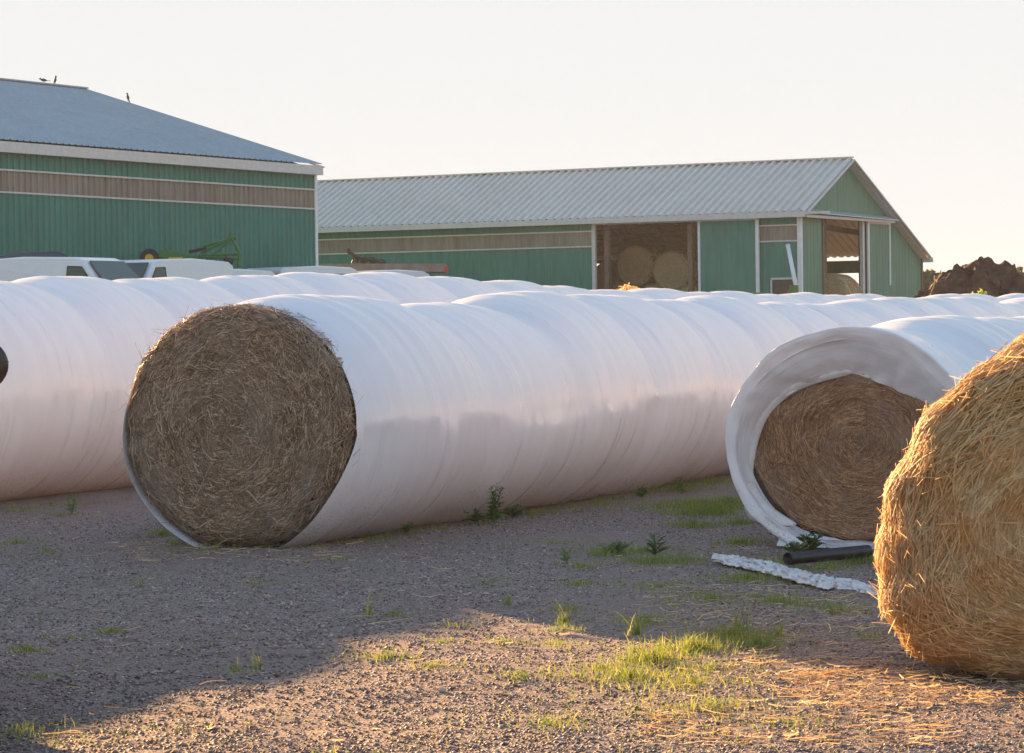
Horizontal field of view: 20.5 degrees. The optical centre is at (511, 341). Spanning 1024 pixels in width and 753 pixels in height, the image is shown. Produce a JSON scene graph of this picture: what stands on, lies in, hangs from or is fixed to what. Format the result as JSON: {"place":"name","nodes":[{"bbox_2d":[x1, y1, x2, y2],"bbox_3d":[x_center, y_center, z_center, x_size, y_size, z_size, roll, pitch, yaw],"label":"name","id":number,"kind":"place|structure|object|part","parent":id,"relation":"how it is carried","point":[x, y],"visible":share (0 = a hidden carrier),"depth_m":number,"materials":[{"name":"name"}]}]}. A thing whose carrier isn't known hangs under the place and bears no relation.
{"place":"outdoors","nodes":[
{"label":"outdoors","id":0,"kind":"place"},
{"bbox_2d":[347,248,385,263],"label":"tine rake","id":1,"kind":"object","parent":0,"point":[364,259],"visible":0.99,"depth_m":98.96,"materials":[{"name":"metal"}]},
{"bbox_2d":[0,474,1023,752],"bbox_3d":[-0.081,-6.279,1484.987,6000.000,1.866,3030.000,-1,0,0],"label":"ground","id":2,"kind":"structure","parent":0,"point":[124,506],"depth_m":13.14,"materials":[{"name":"grey gravel"}]},
{"bbox_2d":[0,347,8,382],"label":"hay bale","id":3,"kind":"object","parent":2,"relation":"on","point":[4,363],"visible":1,"depth_m":9.98,"materials":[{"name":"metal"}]},
{"bbox_2d":[0,251,67,258],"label":"parked car","id":4,"kind":"object","parent":2,"relation":"on","point":[36,254],"depth_m":77.10,"materials":[{"name":"white paint"}]},
{"bbox_2d":[0,257,139,281],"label":"panel van","id":5,"kind":"object","parent":2,"relation":"on","point":[16,268],"visible":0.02,"depth_m":68.51,"materials":[{"name":"white paint"}]},
{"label":"side window","id":6,"kind":"part","parent":5,"relation":"part of","materials":[{"name":"grey glass"}]},
{"bbox_2d":[65,493,77,513],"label":"weed","id":7,"kind":"object","parent":2,"relation":"on","point":[72,508],"visible":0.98,"depth_m":20.89,"materials":[{"name":"green plant"}]},
{"bbox_2d":[0,78,324,268],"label":"machine shed","id":8,"kind":"structure","parent":2,"relation":"on","point":[85,172],"depth_m":89.35,"materials":[{"name":"green metal"}]},
{"bbox_2d":[121,258,234,279],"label":"panel van","id":9,"kind":"object","parent":2,"relation":"on","point":[197,269],"visible":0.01,"depth_m":79.29,"materials":[{"name":"white paint"}]},
{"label":"side window","id":10,"kind":"part","parent":9,"relation":"part of","materials":[{"name":"grey glass"}]},
{"bbox_2d":[140,235,241,268],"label":"hay mower","id":11,"kind":"object","parent":2,"relation":"on","point":[149,253],"visible":0.68,"depth_m":85.95,"materials":[{"name":"green metal"}]},
{"bbox_2d":[115,297,362,545],"bbox_3d":[-1.500,0.495,18.314,1.795,1.574,1.365,-1,0,25],"label":"round hay bale","id":12,"kind":"object","parent":2,"relation":"on","point":[242,427],"visible":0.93,"depth_m":17.77},
{"bbox_2d":[233,269,274,275],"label":"passenger van","id":13,"kind":"object","parent":2,"relation":"on","point":[238,272],"depth_m":83.69,"materials":[{"name":"white paint"}]},
{"bbox_2d":[252,654,267,669],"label":"grass tuft","id":14,"kind":"object","parent":2,"relation":"on","point":[257,666],"visible":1,"depth_m":11.75,"materials":[{"name":"green plant"}]},
{"bbox_2d":[247,266,357,274],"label":"passenger van","id":15,"kind":"object","parent":2,"relation":"on","point":[323,269],"visible":0.02,"depth_m":91.28,"materials":[{"name":"white paint"}]},
{"bbox_2d":[361,591,378,617],"bbox_3d":[-0.680,1.255,13.691,0.094,0.156,0.242,-1,0,0],"label":"grass tuft","id":16,"kind":"object","parent":2,"relation":"on","point":[369,612],"visible":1,"depth_m":13.66,"materials":[{"name":"green plant"}]},
{"bbox_2d":[318,263,447,273],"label":"flatbed trailer","id":17,"kind":"object","parent":2,"relation":"on","point":[428,268],"visible":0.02,"depth_m":97.99,"materials":[{"name":"metal"}]},
{"bbox_2d":[357,270,429,276],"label":"panel van","id":18,"kind":"object","parent":2,"relation":"on","point":[416,273],"visible":0.01,"depth_m":96.88,"materials":[{"name":"white paint"}]},
{"bbox_2d":[401,522,413,533],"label":"weed","id":19,"kind":"object","parent":2,"relation":"on","point":[405,530],"visible":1,"depth_m":18.61,"materials":[{"name":"green plant"}]},
{"bbox_2d":[463,509,490,523],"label":"weed","id":20,"kind":"object","parent":2,"relation":"on","point":[476,515],"visible":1,"depth_m":19.46,"materials":[{"name":"green plant"}]},
{"bbox_2d":[484,483,504,523],"bbox_3d":[-0.116,1.114,19.453,0.155,0.289,0.142,-1,0,0],"label":"weed","id":21,"kind":"object","parent":2,"relation":"on","point":[494,511],"visible":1,"depth_m":19.44,"materials":[{"name":"green plant"}]},
{"bbox_2d":[502,590,512,604],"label":"grass tuft","id":22,"kind":"object","parent":2,"relation":"on","point":[509,602],"visible":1,"depth_m":14.15,"materials":[{"name":"green plant"}]},
{"bbox_2d":[0,272,1023,500],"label":"wrapped bale row","id":23,"kind":"object","parent":2,"relation":"on","point":[68,345],"visible":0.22,"depth_m":23.05,"materials":[{"name":"white plastic"}]},
{"bbox_2d":[0,473,1023,752],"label":"grass","id":24,"kind":"structure","parent":2,"relation":"on","point":[698,507],"depth_m":12.83,"materials":[{"name":"green plant"}]},
{"bbox_2d":[1,540,1023,746],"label":"loose straw","id":25,"kind":"object","parent":2,"relation":"on","point":[857,691],"visible":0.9,"depth_m":10.94,"materials":[{"name":"beige plant"}]},
{"bbox_2d":[503,502,526,517],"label":"weed","id":26,"kind":"object","parent":2,"relation":"on","point":[514,510],"visible":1,"depth_m":19.92,"materials":[{"name":"green plant"}]},
{"bbox_2d":[552,598,576,623],"bbox_3d":[0.249,1.264,13.276,0.151,0.125,0.105,-1,0,-14],"label":"grass tuft","id":27,"kind":"object","parent":2,"relation":"on","point":[565,618],"visible":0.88,"depth_m":13.28,"materials":[{"name":"green plant"}]},
{"bbox_2d":[559,544,572,562],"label":"weed","id":28,"kind":"object","parent":2,"relation":"on","point":[565,555],"visible":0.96,"depth_m":16.39,"materials":[{"name":"green plant"}]},
{"bbox_2d":[122,291,1023,548],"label":"wrapped bale row","id":29,"kind":"object","parent":2,"relation":"on","point":[532,398],"visible":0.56,"depth_m":20.20,"materials":[{"name":"white plastic"}]},
{"bbox_2d":[597,539,633,554],"bbox_3d":[0.617,1.232,16.995,0.224,0.100,0.128,-1,0,0],"label":"weed","id":30,"kind":"object","parent":2,"relation":"on","point":[617,545],"visible":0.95,"depth_m":16.98,"materials":[{"name":"green plant"}]},
{"bbox_2d":[611,281,643,289],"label":"round hay bale","id":31,"kind":"object","parent":2,"relation":"on","point":[617,285],"visible":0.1,"depth_m":107.69,"materials":[{"name":"plant"}]},
{"bbox_2d":[597,261,621,288],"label":"round hay bale","id":32,"kind":"object","parent":31,"relation":"on","point":[615,278],"visible":0.44,"depth_m":108.84,"materials":[{"name":"plant"}]},
{"bbox_2d":[617,245,661,285],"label":"round hay bale","id":33,"kind":"object","parent":31,"relation":"on","point":[635,264],"visible":0.96,"depth_m":106.97,"materials":[{"name":"plant"}]},
{"bbox_2d":[618,282,638,290],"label":"straw heap","id":34,"kind":"object","parent":2,"relation":"on","point":[628,287],"visible":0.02,"depth_m":49.96,"materials":[{"name":"beige plant"}]},
{"bbox_2d":[619,603,654,635],"bbox_3d":[0.556,1.254,12.786,0.198,0.149,0.110,-1,0,0],"label":"grass tuft","id":35,"kind":"object","parent":2,"relation":"on","point":[637,631],"visible":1,"depth_m":12.79,"materials":[{"name":"green plant"}]},
{"bbox_2d":[635,485,647,497],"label":"weed","id":36,"kind":"object","parent":2,"relation":"on","point":[641,492],"visible":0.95,"depth_m":21.76,"materials":[{"name":"green plant"}]},
{"bbox_2d":[643,283,659,287],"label":"round hay bale","id":37,"kind":"object","parent":2,"relation":"on","point":[651,285],"visible":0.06,"depth_m":106.62,"materials":[{"name":"plant"}]},
{"bbox_2d":[642,531,667,554],"bbox_3d":[0.844,1.205,16.755,0.185,0.152,0.230,-1,0,0],"label":"weed","id":38,"kind":"object","parent":2,"relation":"on","point":[654,547],"visible":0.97,"depth_m":16.75,"materials":[{"name":"green plant"}]},
{"bbox_2d":[675,476,685,493],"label":"weed","id":39,"kind":"object","parent":2,"relation":"on","point":[681,487],"visible":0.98,"depth_m":22.25,"materials":[{"name":"green plant"}]},
{"bbox_2d":[676,285,697,291],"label":"round hay bale","id":40,"kind":"object","parent":2,"relation":"on","point":[684,288],"visible":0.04,"depth_m":105.42,"materials":[{"name":"plant"}]},
{"bbox_2d":[653,250,697,289],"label":"round hay bale","id":41,"kind":"object","parent":40,"relation":"on","point":[670,269],"visible":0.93,"depth_m":105.80,"materials":[{"name":"plant"}]},
{"bbox_2d":[720,589,754,630],"bbox_3d":[1.053,1.224,12.965,0.232,0.194,0.135,-1,0,-30],"label":"grass tuft","id":42,"kind":"object","parent":2,"relation":"on","point":[736,619],"visible":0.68,"depth_m":12.94,"materials":[{"name":"green plant"}]},
{"bbox_2d":[729,290,767,293],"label":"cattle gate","id":43,"kind":"structure","parent":2,"relation":"on","point":[755,292],"depth_m":93.95,"materials":[{"name":"grey metal"}]},
{"bbox_2d":[771,618,788,639],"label":"grass tuft","id":44,"kind":"object","parent":2,"relation":"on","point":[779,632],"visible":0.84,"depth_m":12.55,"materials":[{"name":"green plant"}]},
{"bbox_2d":[786,285,798,293],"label":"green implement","id":45,"kind":"object","parent":2,"relation":"on","point":[793,288],"visible":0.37,"depth_m":94.87,"materials":[{"name":"green metal"}]},
{"bbox_2d":[711,552,877,595],"bbox_3d":[1.501,1.250,15.356,0.243,0.068,2.291,-1,0,-17],"label":"film scrap","id":46,"kind":"object","parent":2,"relation":"on","point":[823,581],"visible":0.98,"depth_m":15.12,"materials":[{"name":"white plastic"}]},
{"bbox_2d":[781,541,807,551],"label":"weed","id":47,"kind":"object","parent":2,"relation":"on","point":[795,546],"visible":0.69,"depth_m":16.64,"materials":[{"name":"green plant"}]},
{"bbox_2d":[796,529,825,550],"bbox_3d":[1.755,1.194,16.747,0.176,0.153,0.205,-1,0,-31],"label":"weed","id":48,"kind":"object","parent":2,"relation":"on","point":[812,543],"visible":0.77,"depth_m":16.73,"materials":[{"name":"green plant"}]},
{"bbox_2d":[783,545,872,564],"bbox_3d":[1.793,1.212,16.071,0.651,0.076,0.073,-1,0,-40],"label":"black pipe","id":49,"kind":"object","parent":2,"relation":"on","point":[813,556],"visible":0.98,"depth_m":16.02,"materials":[{"name":"plastic"}]},
{"bbox_2d":[753,347,932,541],"bbox_3d":[2.358,0.565,17.718,1.517,1.341,1.308,-1,0,25],"label":"round hay bale","id":50,"kind":"object","parent":2,"relation":"on","point":[829,454],"visible":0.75,"depth_m":17.28},
{"bbox_2d":[825,273,861,294],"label":"round hay bale","id":51,"kind":"object","parent":2,"relation":"on","point":[839,284],"visible":0.3,"depth_m":103.90,"materials":[{"name":"plant"}]},
{"bbox_2d":[725,315,1023,551],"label":"wrapped bale row","id":52,"kind":"object","parent":2,"relation":"on","point":[902,355],"visible":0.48,"depth_m":17.29,"materials":[{"name":"white plastic"}]},
{"bbox_2d":[923,269,941,290],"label":"broadleaf tree","id":53,"kind":"object","parent":2,"relation":"on","point":[928,278],"visible":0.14,"depth_m":148.66,"materials":[{"name":"green plant"}]},
{"bbox_2d":[867,332,1023,679],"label":"round straw bale","id":54,"kind":"object","parent":2,"relation":"on","point":[949,549],"visible":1,"depth_m":11.05},
{"bbox_2d":[913,256,1023,297],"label":"manure heap","id":55,"kind":"object","parent":2,"relation":"on","point":[990,276],"visible":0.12,"depth_m":61.57,"materials":[{"name":"brown soil"}]},
{"bbox_2d":[972,289,986,294],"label":"pumpkin vine","id":56,"kind":"object","parent":55,"relation":"on","point":[981,291],"visible":0.28,"depth_m":59.55,"materials":[{"name":"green plant"}]},
{"bbox_2d":[1016,266,1023,275],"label":"broadleaf tree","id":57,"kind":"object","parent":2,"relation":"on","point":[1020,270],"depth_m":120.04,"materials":[{"name":"green plant"}]},
{"bbox_2d":[0,0,1023,283],"label":"sky","id":58,"kind":"structure","parent":0,"point":[926,97],"materials":[{"name":"white"}]},
{"bbox_2d":[317,156,932,297],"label":"hay barn","id":59,"kind":"structure","parent":0,"point":[736,226],"depth_m":105.64,"materials":[{"name":"green metal"}]},
{"bbox_2d":[696,218,759,292],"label":"sliding door","id":60,"kind":"structure","parent":59,"relation":"in","point":[728,249],"depth_m":101.23,"materials":[{"name":"green metal"}]},
{"bbox_2d":[785,244,797,284],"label":"leaning pipe","id":61,"kind":"object","parent":59,"relation":"attached to","point":[791,263],"visible":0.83,"depth_m":98.89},
{"bbox_2d":[866,221,890,296],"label":"sliding door","id":62,"kind":"structure","parent":59,"relation":"in","point":[878,234],"depth_m":106.04,"materials":[{"name":"green metal"}]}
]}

